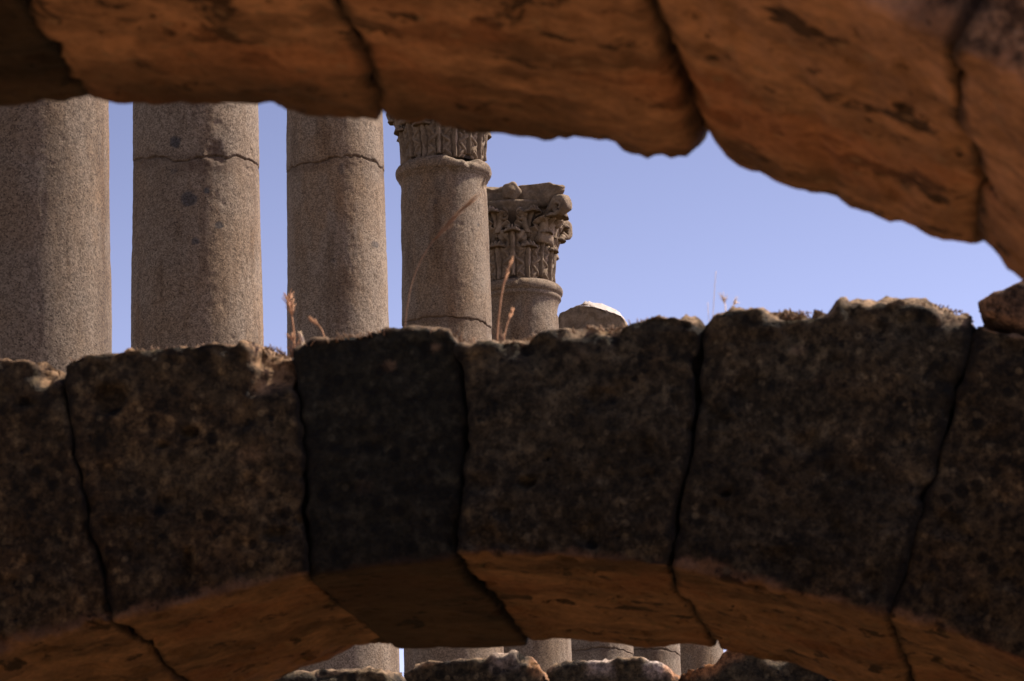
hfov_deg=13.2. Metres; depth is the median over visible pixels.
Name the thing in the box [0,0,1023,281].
stone arch
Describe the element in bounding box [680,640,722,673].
stone column
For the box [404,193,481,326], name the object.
dry grass stalk
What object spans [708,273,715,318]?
dry grass stalk
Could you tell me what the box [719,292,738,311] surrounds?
dry grass stalk
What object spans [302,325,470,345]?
dead grass fringe
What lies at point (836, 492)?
stone arch
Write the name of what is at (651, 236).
sky
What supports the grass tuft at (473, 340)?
on the stone arch at (836, 492)
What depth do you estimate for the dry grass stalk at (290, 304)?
9.43 m
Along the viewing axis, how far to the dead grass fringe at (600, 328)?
9.26 m
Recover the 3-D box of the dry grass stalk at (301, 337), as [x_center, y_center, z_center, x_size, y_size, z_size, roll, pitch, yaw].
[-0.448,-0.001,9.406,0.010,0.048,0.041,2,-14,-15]
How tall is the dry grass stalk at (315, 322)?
0.074 m
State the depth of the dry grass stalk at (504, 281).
9.36 m
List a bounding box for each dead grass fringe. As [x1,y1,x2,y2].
[69,342,291,361]
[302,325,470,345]
[499,315,666,343]
[770,301,973,322]
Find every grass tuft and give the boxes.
[286,338,300,356]
[463,335,479,343]
[488,323,504,340]
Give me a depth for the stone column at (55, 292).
23.43 m
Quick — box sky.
[109,102,1021,676]
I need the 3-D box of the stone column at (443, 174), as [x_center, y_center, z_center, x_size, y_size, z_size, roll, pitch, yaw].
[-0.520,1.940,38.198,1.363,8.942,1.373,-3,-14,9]
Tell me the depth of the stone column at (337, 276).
34.76 m
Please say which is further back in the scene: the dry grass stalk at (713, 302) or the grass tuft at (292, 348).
the grass tuft at (292, 348)
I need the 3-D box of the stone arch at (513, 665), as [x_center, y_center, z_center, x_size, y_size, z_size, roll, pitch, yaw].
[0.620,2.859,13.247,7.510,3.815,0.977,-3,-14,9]
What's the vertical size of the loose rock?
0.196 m
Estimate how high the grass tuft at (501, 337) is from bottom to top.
0.049 m
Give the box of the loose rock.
[978,281,1023,335]
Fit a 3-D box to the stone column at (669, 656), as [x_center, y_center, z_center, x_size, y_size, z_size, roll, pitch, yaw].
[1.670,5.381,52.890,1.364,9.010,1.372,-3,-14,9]
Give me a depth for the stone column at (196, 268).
28.10 m
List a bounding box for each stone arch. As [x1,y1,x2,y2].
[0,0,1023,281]
[0,296,1023,680]
[274,650,835,680]
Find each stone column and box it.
[0,95,111,373]
[131,102,263,350]
[286,110,399,671]
[386,114,503,672]
[487,181,572,672]
[558,301,633,660]
[633,644,680,675]
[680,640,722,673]
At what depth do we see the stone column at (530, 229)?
43.27 m
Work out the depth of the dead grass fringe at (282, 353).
9.39 m
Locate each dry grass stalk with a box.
[282,288,299,347]
[297,331,304,344]
[307,315,324,336]
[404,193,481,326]
[496,256,514,340]
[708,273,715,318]
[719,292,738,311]
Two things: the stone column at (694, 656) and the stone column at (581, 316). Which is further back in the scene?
the stone column at (694, 656)
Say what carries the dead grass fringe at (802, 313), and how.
on the stone arch at (836, 492)

